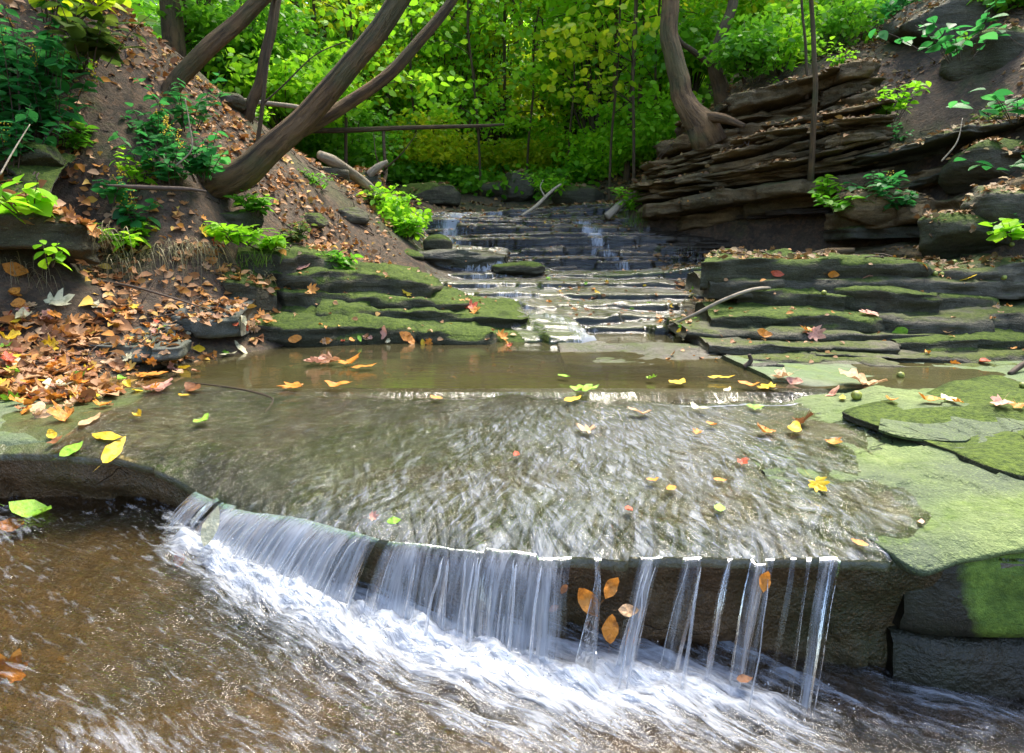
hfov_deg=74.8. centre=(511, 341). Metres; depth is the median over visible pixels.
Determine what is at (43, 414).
fallen leaf
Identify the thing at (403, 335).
fallen leaf
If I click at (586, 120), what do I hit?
forest tree
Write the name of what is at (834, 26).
shrub
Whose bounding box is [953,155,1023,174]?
leafy plant
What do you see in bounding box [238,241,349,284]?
rock ledge
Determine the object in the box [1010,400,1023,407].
fallen leaf
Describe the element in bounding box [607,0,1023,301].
leaf litter
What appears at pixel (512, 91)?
shrub
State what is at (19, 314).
fallen leaf
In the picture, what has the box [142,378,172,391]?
fallen leaf
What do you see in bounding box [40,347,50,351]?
fallen leaf
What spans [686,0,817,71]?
sapling
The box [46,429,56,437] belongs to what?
fallen leaf
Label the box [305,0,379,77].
shrub
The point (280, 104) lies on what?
fallen branch
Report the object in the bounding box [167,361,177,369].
fallen leaf
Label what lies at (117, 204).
fallen leaf
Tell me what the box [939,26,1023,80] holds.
boulder
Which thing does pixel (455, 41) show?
sapling
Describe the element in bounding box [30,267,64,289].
grass tuft
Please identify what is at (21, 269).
grass tuft
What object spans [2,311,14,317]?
fallen leaf
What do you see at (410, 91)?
sapling
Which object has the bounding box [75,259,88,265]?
fallen leaf
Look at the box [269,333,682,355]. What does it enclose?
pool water
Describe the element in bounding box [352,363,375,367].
fallen leaf
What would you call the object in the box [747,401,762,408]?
fallen leaf
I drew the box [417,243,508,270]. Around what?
rock ledge
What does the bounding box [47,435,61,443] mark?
fallen leaf
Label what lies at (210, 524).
fallen leaf
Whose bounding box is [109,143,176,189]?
weed
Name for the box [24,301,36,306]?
fallen leaf
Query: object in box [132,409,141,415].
fallen leaf
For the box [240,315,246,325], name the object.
fallen leaf
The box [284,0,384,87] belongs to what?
sapling
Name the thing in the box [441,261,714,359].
stream water
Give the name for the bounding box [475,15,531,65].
forest tree
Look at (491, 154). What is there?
shrub
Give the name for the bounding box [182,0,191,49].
sapling
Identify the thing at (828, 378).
rock ledge
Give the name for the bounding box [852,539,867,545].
fallen leaf
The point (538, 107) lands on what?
shrub
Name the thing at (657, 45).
sapling
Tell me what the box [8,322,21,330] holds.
fallen leaf
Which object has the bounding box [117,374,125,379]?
fallen leaf
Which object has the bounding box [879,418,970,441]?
rock ledge
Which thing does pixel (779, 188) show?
rock cliff
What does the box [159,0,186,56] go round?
forest tree
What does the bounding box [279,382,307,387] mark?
fallen leaf
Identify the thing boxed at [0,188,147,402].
leaf litter
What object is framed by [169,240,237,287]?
grass tuft
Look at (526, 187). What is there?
boulder
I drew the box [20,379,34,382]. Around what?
fallen leaf
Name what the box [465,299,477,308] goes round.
fallen leaf
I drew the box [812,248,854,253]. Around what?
fallen log
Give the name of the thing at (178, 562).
fallen leaf
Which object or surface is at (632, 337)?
rock ledge
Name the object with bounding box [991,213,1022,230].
leafy plant
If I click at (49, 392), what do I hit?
fallen leaf
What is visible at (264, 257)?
grass tuft
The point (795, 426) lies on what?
fallen leaf
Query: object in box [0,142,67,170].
stone
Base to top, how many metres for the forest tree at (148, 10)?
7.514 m
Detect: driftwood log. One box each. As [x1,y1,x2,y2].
[316,151,373,190]
[366,160,387,176]
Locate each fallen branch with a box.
[95,279,206,308]
[244,98,298,108]
[314,123,504,133]
[373,131,417,182]
[520,179,561,216]
[667,286,770,326]
[1007,361,1023,374]
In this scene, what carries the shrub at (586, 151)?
on the ground at (930, 112)
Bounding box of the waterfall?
[168,492,839,725]
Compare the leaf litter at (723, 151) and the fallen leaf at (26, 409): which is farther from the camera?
the leaf litter at (723, 151)
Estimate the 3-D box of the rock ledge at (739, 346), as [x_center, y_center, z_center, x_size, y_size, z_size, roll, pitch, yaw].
[1.544,-0.016,3.614,1.073,0.126,0.653,0,9,0]
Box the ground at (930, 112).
[0,0,1023,739]
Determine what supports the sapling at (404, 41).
on the ground at (930, 112)
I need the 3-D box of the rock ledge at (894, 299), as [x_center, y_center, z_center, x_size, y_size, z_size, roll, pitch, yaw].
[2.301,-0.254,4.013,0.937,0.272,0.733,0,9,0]
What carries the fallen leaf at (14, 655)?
on the basin water at (564, 681)
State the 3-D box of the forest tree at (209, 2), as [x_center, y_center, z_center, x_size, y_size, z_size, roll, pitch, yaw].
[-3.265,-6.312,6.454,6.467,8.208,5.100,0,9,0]
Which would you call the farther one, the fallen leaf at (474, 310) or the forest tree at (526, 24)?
the forest tree at (526, 24)
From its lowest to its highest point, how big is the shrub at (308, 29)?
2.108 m
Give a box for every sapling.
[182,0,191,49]
[255,0,346,141]
[267,0,471,163]
[279,12,382,71]
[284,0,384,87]
[292,0,421,156]
[326,0,457,146]
[358,0,489,129]
[361,0,470,156]
[380,0,553,195]
[396,0,510,164]
[443,0,567,137]
[456,0,613,169]
[489,9,610,131]
[506,0,631,181]
[519,1,626,110]
[536,0,660,182]
[592,0,739,113]
[598,0,729,113]
[608,0,710,199]
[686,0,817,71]
[800,0,808,99]
[807,0,817,180]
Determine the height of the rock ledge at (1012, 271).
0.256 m
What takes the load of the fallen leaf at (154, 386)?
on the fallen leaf
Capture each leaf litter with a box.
[0,0,417,395]
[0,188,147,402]
[248,94,1023,379]
[386,25,881,212]
[414,91,742,261]
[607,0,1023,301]
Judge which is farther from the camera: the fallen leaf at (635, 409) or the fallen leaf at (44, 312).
the fallen leaf at (44, 312)
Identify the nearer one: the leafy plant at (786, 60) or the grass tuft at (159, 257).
the grass tuft at (159, 257)
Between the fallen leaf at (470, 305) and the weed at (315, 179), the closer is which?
the fallen leaf at (470, 305)
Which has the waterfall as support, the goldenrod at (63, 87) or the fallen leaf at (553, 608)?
the fallen leaf at (553, 608)
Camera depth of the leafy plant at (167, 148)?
3.80 m
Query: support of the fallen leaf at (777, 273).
on the rock ledge at (929, 284)
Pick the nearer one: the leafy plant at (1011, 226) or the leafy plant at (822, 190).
the leafy plant at (1011, 226)
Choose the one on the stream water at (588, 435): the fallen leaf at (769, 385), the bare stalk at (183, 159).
the fallen leaf at (769, 385)
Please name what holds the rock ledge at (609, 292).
on the rock ledge at (524, 302)
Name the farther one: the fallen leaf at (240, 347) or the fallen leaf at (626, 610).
the fallen leaf at (240, 347)
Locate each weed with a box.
[56,27,96,72]
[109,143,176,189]
[255,105,274,121]
[276,216,316,242]
[298,166,337,188]
[362,185,386,205]
[821,30,859,54]
[822,42,859,65]
[865,27,881,41]
[885,118,913,142]
[955,30,971,44]
[970,106,1004,122]
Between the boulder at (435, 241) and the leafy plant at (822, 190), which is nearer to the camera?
the leafy plant at (822, 190)
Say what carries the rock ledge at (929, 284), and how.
on the rock ledge at (894, 299)
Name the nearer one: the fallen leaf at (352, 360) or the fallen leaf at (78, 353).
the fallen leaf at (78, 353)
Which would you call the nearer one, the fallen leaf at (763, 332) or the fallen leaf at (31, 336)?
the fallen leaf at (31, 336)
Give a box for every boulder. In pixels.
[0,397,47,445]
[349,169,385,192]
[398,182,460,206]
[404,248,423,260]
[419,249,480,261]
[423,234,452,249]
[477,182,501,196]
[491,261,545,275]
[501,171,538,201]
[551,184,605,205]
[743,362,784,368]
[832,188,925,224]
[881,625,1023,715]
[882,0,1008,46]
[892,553,1023,637]
[917,212,1013,259]
[938,138,1023,194]
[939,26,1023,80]
[960,185,1023,228]
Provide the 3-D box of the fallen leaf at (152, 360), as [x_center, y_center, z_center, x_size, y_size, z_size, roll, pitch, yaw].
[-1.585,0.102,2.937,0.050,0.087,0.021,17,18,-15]
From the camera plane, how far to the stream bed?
1.42 m
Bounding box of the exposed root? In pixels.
[106,184,206,191]
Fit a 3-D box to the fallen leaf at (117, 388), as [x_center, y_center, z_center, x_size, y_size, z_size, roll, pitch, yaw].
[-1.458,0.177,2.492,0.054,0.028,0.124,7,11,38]
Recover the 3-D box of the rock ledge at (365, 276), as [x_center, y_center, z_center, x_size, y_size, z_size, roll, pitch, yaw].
[-1.111,-0.410,4.567,1.150,0.351,1.066,-4,10,-23]
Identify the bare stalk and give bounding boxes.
[0,124,29,174]
[175,98,192,166]
[941,118,962,161]
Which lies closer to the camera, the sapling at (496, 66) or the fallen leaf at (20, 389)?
the fallen leaf at (20, 389)
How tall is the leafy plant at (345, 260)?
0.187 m
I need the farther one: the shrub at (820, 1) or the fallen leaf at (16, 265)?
the shrub at (820, 1)
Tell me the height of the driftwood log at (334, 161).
0.372 m
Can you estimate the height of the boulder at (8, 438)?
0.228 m
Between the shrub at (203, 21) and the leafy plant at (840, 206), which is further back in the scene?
the shrub at (203, 21)
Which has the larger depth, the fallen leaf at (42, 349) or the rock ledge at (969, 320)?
the rock ledge at (969, 320)
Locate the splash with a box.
[160,521,854,718]
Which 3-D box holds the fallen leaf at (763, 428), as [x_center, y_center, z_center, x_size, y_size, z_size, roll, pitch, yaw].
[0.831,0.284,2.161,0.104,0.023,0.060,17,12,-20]
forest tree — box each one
[125,0,242,43]
[131,0,232,40]
[132,0,220,36]
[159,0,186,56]
[196,0,216,85]
[226,0,488,64]
[283,0,502,124]
[287,0,539,101]
[448,0,480,119]
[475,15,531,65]
[478,0,753,181]
[479,0,817,112]
[496,0,522,63]
[496,2,579,62]
[503,0,695,127]
[519,0,740,125]
[531,8,545,58]
[585,0,711,122]
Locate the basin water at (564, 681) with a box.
[0,495,1023,752]
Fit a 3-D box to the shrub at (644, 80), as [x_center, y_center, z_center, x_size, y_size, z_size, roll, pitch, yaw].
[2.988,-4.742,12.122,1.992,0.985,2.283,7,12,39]
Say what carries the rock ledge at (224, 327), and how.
on the ground at (930, 112)
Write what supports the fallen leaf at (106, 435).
on the stream water at (588, 435)
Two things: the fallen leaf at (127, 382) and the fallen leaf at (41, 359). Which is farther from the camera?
the fallen leaf at (41, 359)
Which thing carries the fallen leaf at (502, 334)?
on the pool water at (532, 349)
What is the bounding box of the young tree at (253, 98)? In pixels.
[242,0,281,123]
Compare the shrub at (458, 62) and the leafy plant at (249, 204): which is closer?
the leafy plant at (249, 204)
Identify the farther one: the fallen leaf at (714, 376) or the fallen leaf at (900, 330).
the fallen leaf at (900, 330)
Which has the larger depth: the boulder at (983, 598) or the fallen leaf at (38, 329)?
the fallen leaf at (38, 329)
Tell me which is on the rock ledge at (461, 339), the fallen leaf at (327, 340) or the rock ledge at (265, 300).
the fallen leaf at (327, 340)
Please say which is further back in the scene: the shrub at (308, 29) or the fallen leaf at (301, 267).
the shrub at (308, 29)
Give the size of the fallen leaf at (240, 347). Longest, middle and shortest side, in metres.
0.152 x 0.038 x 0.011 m
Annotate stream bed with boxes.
[0,508,1023,752]
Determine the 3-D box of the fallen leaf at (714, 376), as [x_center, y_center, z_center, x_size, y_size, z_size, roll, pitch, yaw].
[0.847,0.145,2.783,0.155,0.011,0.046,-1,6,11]
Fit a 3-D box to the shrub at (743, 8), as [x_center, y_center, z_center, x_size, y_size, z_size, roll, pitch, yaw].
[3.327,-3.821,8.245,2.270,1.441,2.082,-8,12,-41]
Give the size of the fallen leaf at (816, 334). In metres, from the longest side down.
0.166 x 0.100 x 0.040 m
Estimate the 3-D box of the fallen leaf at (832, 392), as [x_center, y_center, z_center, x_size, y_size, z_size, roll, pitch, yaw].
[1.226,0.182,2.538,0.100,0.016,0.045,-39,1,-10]
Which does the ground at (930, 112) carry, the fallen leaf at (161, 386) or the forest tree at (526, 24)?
the forest tree at (526, 24)
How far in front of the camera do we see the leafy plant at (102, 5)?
3.62 m
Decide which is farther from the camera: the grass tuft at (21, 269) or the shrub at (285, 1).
the shrub at (285, 1)
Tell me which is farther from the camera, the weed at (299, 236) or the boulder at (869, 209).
the boulder at (869, 209)
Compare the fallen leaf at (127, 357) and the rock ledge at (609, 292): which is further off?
the rock ledge at (609, 292)
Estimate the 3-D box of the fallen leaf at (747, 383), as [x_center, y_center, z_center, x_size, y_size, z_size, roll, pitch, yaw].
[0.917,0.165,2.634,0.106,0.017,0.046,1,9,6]
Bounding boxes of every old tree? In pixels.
[660,0,745,151]
[678,0,737,105]
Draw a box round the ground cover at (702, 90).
[221,1,832,203]
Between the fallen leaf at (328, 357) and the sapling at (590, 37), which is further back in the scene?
the sapling at (590, 37)
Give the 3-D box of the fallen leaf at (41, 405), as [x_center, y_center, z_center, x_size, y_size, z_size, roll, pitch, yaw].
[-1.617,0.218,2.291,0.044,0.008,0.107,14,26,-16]
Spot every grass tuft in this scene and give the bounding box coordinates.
[0,251,49,291]
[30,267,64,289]
[87,253,142,280]
[91,221,133,257]
[100,246,168,277]
[135,244,195,286]
[150,238,214,274]
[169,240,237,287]
[235,246,283,271]
[250,270,276,287]
[622,204,650,227]
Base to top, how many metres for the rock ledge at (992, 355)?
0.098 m
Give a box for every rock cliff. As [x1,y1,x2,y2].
[628,58,897,230]
[822,115,1023,258]
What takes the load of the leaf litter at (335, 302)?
on the ground at (930, 112)
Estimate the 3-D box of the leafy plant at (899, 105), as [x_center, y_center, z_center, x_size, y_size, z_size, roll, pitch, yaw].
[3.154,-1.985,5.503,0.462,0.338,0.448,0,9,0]
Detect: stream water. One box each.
[54,386,1020,560]
[410,192,689,271]
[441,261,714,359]
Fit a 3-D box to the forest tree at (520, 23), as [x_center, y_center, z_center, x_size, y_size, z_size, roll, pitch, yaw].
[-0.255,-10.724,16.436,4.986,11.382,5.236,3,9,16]
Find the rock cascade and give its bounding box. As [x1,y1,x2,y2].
[416,203,733,270]
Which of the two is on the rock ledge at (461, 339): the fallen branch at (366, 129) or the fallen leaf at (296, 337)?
the fallen leaf at (296, 337)
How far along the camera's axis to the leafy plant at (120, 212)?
3.66 m
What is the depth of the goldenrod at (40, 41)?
3.64 m
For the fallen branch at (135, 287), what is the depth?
3.37 m
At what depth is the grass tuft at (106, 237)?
3.25 m
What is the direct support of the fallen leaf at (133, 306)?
on the ground at (930, 112)
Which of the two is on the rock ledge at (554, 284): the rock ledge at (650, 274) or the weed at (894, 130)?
the rock ledge at (650, 274)
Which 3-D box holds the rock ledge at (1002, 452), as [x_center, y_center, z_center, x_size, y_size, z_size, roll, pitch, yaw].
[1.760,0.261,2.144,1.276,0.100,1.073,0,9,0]
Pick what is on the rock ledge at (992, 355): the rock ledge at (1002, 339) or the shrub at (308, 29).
the rock ledge at (1002, 339)
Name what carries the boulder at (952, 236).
on the rock ledge at (1012, 271)
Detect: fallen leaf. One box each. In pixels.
[0,330,20,339]
[0,350,15,361]
[0,360,11,372]
[0,390,19,399]
[0,517,23,531]
[0,648,28,682]
[2,262,28,275]
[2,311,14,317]
[3,499,51,517]
[8,287,19,293]
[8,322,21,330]
[8,394,25,402]
[9,291,22,295]
[11,298,25,306]
[15,307,31,318]
[16,322,33,326]
[16,385,26,393]
[18,408,51,418]
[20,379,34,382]
[21,405,32,413]
[23,396,39,405]
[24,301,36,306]
[28,334,37,341]
[30,401,45,411]
[31,288,74,308]
[31,327,47,333]
[36,356,51,360]
[39,309,52,319]
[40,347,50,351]
[41,334,58,349]
[42,378,73,388]
[44,356,55,367]
[44,361,60,367]
[45,390,66,395]
[45,394,56,399]
[46,399,93,420]
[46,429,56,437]
[47,310,61,317]
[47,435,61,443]
[49,380,64,388]
[53,392,66,398]
[59,441,82,455]
[63,401,73,406]
[66,394,78,402]
[70,372,87,382]
[71,364,96,375]
[72,393,92,402]
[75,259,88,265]
[75,350,86,354]
[75,364,93,371]
[78,412,100,424]
[91,298,100,307]
[92,431,122,439]
[93,399,111,405]
[95,350,105,356]
[99,203,128,215]
[99,348,108,353]
[100,358,116,363]
[101,436,125,462]
[102,385,134,392]
[108,361,124,368]
[114,311,127,317]
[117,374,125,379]
[119,310,129,314]
[122,352,131,360]
[122,379,130,386]
[126,316,136,322]
[127,304,138,308]
[128,309,136,313]
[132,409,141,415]
[135,371,168,376]
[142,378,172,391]
[145,356,156,368]
[145,381,159,389]
[158,349,169,354]
[161,361,168,365]
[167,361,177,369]
[173,550,184,566]
[184,382,200,390]
[193,343,204,351]
[193,413,208,421]
[199,224,207,236]
[199,506,219,555]
[211,236,224,246]
[235,340,247,353]
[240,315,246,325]
[249,325,260,332]
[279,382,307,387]
[290,335,301,340]
[297,263,309,268]
[301,283,318,293]
[304,356,324,362]
[319,349,343,363]
[320,337,331,343]
[324,380,351,386]
[338,351,360,363]
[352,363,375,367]
[369,510,378,520]
[380,326,386,338]
[382,516,400,523]
[399,331,412,340]
[424,338,432,346]
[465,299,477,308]
[470,306,479,313]
[497,329,507,339]
[549,605,558,611]
[560,584,567,594]
[564,395,580,400]
[570,384,598,390]
[576,423,596,433]
[577,588,599,619]
[601,614,618,652]
[602,577,618,600]
[618,604,638,616]
[628,407,650,413]
[666,485,675,489]
[669,378,684,383]
[690,402,706,408]
[692,428,702,433]
[708,375,733,377]
[714,504,724,510]
[737,457,748,463]
[737,674,752,682]
[739,381,759,385]
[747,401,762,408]
[757,328,772,336]
[757,382,775,389]
[757,423,775,432]
[759,571,770,592]
[771,270,783,276]
[772,368,792,377]
[786,377,802,383]
[788,420,801,431]
[792,410,812,423]
[806,472,829,491]
[807,325,825,340]
[817,437,841,443]
[825,385,838,395]
[828,271,838,277]
[838,368,887,385]
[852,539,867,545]
[859,309,878,315]
[892,327,913,333]
[918,392,944,400]
[941,394,956,400]
[951,398,963,402]
[990,394,1013,405]
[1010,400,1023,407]
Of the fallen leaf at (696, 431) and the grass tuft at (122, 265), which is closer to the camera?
the fallen leaf at (696, 431)
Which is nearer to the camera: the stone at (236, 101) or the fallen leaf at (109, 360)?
the fallen leaf at (109, 360)
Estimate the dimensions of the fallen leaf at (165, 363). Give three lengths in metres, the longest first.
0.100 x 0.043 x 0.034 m
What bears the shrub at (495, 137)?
on the ground at (930, 112)
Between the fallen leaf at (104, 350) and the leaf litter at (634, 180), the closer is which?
the fallen leaf at (104, 350)
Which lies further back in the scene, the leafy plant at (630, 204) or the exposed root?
the leafy plant at (630, 204)
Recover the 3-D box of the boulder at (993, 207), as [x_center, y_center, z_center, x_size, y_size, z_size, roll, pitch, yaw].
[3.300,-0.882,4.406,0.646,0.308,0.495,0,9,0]
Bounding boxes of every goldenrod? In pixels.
[0,0,82,94]
[0,4,42,87]
[0,20,69,141]
[0,34,103,146]
[0,102,74,174]
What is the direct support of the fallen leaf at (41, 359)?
on the leaf litter at (65, 335)
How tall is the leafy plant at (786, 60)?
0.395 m
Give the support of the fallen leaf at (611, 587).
on the waterfall
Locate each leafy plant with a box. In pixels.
[0,172,57,223]
[28,0,131,22]
[32,237,70,269]
[41,0,157,67]
[44,0,90,32]
[50,121,99,154]
[91,167,136,204]
[91,221,159,250]
[107,114,208,186]
[112,190,162,229]
[120,96,172,146]
[133,71,231,131]
[162,117,230,182]
[203,221,273,245]
[222,189,276,215]
[238,231,288,249]
[315,250,362,269]
[389,214,424,240]
[514,170,573,195]
[610,185,645,212]
[720,39,780,83]
[749,28,835,76]
[807,190,865,211]
[810,174,846,196]
[843,170,908,199]
[868,0,1009,63]
[869,77,930,121]
[877,189,919,211]
[879,0,901,14]
[947,86,1023,123]
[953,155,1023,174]
[979,216,1023,242]
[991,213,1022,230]
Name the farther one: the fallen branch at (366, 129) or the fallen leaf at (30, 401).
the fallen branch at (366, 129)
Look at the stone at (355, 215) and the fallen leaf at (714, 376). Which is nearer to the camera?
the fallen leaf at (714, 376)
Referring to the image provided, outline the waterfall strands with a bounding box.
[162,496,767,722]
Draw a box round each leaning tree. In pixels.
[160,0,271,102]
[196,0,457,198]
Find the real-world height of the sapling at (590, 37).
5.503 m
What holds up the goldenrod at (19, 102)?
on the ground at (930, 112)
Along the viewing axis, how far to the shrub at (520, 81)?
14.81 m
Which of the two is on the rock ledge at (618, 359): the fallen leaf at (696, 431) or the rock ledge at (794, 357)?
the rock ledge at (794, 357)
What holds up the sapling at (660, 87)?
on the ground at (930, 112)
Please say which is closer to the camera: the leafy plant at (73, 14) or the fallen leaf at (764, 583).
the fallen leaf at (764, 583)
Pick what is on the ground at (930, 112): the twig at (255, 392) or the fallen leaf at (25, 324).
the fallen leaf at (25, 324)
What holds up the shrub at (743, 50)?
on the ground at (930, 112)
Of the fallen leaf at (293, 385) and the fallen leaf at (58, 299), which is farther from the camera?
the fallen leaf at (58, 299)
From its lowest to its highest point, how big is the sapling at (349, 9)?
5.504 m
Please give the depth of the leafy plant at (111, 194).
3.63 m
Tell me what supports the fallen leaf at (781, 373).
on the pool water at (532, 349)
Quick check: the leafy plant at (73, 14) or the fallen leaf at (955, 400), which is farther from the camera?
the leafy plant at (73, 14)
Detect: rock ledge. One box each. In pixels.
[0,153,100,264]
[89,321,191,362]
[171,298,256,338]
[219,267,277,312]
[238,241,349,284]
[253,310,587,361]
[262,261,442,297]
[277,286,473,310]
[289,291,528,327]
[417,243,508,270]
[439,277,685,289]
[447,269,686,280]
[461,286,703,300]
[514,296,697,311]
[525,306,693,325]
[556,341,863,378]
[582,309,674,334]
[584,264,700,280]
[595,330,691,343]
[663,317,946,341]
[684,321,901,354]
[685,271,1023,299]
[695,300,885,332]
[700,248,935,289]
[714,287,858,310]
[720,355,1023,395]
[722,350,1016,367]
[796,348,1023,363]
[833,285,999,313]
[842,375,1023,479]
[877,299,1023,334]
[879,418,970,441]
[890,328,1023,352]
[907,253,1023,290]
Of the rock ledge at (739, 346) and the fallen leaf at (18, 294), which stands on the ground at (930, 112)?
the fallen leaf at (18, 294)
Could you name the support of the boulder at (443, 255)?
on the ground at (930, 112)
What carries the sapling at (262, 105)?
on the ground at (930, 112)
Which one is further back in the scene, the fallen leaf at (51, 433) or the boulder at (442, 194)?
the boulder at (442, 194)
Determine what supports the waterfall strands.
attached to the waterfall
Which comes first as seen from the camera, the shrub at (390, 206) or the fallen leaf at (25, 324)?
the fallen leaf at (25, 324)
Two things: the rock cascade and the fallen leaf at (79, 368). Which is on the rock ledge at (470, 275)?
the rock cascade
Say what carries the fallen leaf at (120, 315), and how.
on the ground at (930, 112)
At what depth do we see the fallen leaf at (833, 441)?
2.07 m
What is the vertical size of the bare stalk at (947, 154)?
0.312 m
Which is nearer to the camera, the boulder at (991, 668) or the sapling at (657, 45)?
the boulder at (991, 668)
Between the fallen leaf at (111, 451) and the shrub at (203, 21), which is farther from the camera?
the shrub at (203, 21)
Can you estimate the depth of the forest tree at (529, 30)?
9.24 m
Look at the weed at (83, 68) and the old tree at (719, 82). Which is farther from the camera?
the old tree at (719, 82)
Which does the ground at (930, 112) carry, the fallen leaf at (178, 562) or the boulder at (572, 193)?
the boulder at (572, 193)
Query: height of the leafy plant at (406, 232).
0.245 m
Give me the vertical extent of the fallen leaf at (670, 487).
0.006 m
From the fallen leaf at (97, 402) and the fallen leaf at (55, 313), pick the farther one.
the fallen leaf at (55, 313)
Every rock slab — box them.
[0,352,1023,674]
[699,385,1023,576]
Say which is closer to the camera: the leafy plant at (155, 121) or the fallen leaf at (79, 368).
the fallen leaf at (79, 368)
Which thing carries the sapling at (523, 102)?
on the ground at (930, 112)
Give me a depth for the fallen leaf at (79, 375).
2.58 m
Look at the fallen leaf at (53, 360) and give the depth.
2.81 m
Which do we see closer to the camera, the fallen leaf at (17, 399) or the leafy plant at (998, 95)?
the fallen leaf at (17, 399)
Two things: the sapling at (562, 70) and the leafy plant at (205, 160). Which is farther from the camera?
the sapling at (562, 70)
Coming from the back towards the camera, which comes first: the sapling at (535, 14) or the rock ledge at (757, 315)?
the sapling at (535, 14)
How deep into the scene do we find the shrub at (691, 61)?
8.78 m
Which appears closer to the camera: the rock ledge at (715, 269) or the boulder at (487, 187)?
the rock ledge at (715, 269)
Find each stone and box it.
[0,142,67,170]
[219,92,245,111]
[220,209,263,230]
[303,213,328,229]
[318,166,349,181]
[337,207,369,223]
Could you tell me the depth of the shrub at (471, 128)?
15.12 m
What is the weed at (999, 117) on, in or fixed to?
on the ground at (930, 112)
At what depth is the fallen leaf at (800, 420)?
2.24 m
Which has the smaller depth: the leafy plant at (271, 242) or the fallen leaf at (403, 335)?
the fallen leaf at (403, 335)
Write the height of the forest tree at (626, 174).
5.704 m
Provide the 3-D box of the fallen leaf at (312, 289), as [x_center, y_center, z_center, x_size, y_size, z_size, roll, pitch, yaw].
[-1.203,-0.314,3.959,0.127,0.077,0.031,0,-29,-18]
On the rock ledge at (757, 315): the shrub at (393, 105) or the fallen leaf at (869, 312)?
the fallen leaf at (869, 312)
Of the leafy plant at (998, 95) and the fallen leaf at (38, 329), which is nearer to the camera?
the fallen leaf at (38, 329)
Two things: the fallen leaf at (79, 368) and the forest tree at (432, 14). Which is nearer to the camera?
the fallen leaf at (79, 368)
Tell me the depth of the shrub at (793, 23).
6.49 m
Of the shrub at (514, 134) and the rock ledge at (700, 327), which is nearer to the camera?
the rock ledge at (700, 327)
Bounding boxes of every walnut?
[851,390,861,399]
[896,372,904,378]
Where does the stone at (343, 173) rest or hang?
on the ground at (930, 112)
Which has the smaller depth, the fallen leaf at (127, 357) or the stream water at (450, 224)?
the fallen leaf at (127, 357)
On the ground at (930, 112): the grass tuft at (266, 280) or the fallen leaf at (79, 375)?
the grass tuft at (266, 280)
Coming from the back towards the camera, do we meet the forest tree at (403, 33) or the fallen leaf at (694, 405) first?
the forest tree at (403, 33)
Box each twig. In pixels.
[192,382,272,412]
[743,354,752,367]
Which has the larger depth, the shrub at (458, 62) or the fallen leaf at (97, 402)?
the shrub at (458, 62)
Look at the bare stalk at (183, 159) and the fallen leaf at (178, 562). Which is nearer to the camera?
the fallen leaf at (178, 562)
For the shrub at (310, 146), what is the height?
1.126 m
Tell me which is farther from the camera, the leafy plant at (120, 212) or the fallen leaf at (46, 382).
the leafy plant at (120, 212)
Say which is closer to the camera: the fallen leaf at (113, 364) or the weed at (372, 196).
the fallen leaf at (113, 364)
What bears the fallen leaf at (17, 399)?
on the boulder at (8, 438)
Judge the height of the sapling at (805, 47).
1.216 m
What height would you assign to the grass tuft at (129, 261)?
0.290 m
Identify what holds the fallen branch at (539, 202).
on the rock cascade
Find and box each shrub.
[153,0,322,95]
[204,29,399,136]
[263,101,421,168]
[268,0,369,72]
[281,1,346,79]
[299,31,379,126]
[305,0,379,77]
[332,0,416,126]
[356,181,432,232]
[362,51,412,135]
[366,107,485,171]
[368,158,485,192]
[389,0,510,134]
[407,56,475,123]
[412,0,502,128]
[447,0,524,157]
[460,104,499,143]
[462,128,580,176]
[463,0,535,145]
[480,115,587,166]
[499,88,521,143]
[502,61,568,120]
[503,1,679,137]
[506,57,566,137]
[506,105,551,142]
[507,51,582,143]
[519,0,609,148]
[522,102,639,185]
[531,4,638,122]
[584,91,680,167]
[615,0,754,95]
[622,70,699,101]
[659,0,722,17]
[695,0,859,72]
[697,7,794,84]
[745,0,842,75]
[786,0,888,51]
[798,0,854,29]
[821,0,891,30]
[866,0,919,23]
[966,0,1023,12]
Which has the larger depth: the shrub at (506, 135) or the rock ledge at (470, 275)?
the shrub at (506, 135)
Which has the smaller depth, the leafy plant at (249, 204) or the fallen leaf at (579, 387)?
the fallen leaf at (579, 387)
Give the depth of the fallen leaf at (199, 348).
3.31 m
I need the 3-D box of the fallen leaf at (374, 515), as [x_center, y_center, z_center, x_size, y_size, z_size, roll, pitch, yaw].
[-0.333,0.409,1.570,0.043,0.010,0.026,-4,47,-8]
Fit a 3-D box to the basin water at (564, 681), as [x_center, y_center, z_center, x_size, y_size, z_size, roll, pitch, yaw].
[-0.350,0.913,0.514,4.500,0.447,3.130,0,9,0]
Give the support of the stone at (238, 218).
on the ground at (930, 112)
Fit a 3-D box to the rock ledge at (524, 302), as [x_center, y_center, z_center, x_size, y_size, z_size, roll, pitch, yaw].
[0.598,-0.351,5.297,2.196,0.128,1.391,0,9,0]
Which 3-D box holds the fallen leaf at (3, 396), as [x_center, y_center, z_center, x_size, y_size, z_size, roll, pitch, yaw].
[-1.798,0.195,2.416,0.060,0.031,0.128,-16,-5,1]
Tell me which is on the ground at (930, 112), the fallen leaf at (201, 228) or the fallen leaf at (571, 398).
the fallen leaf at (201, 228)
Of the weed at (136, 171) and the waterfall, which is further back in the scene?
the weed at (136, 171)
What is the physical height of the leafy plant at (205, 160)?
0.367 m
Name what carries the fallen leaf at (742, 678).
on the basin water at (564, 681)
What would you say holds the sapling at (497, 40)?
on the ground at (930, 112)
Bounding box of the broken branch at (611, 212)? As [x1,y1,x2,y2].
[604,194,631,220]

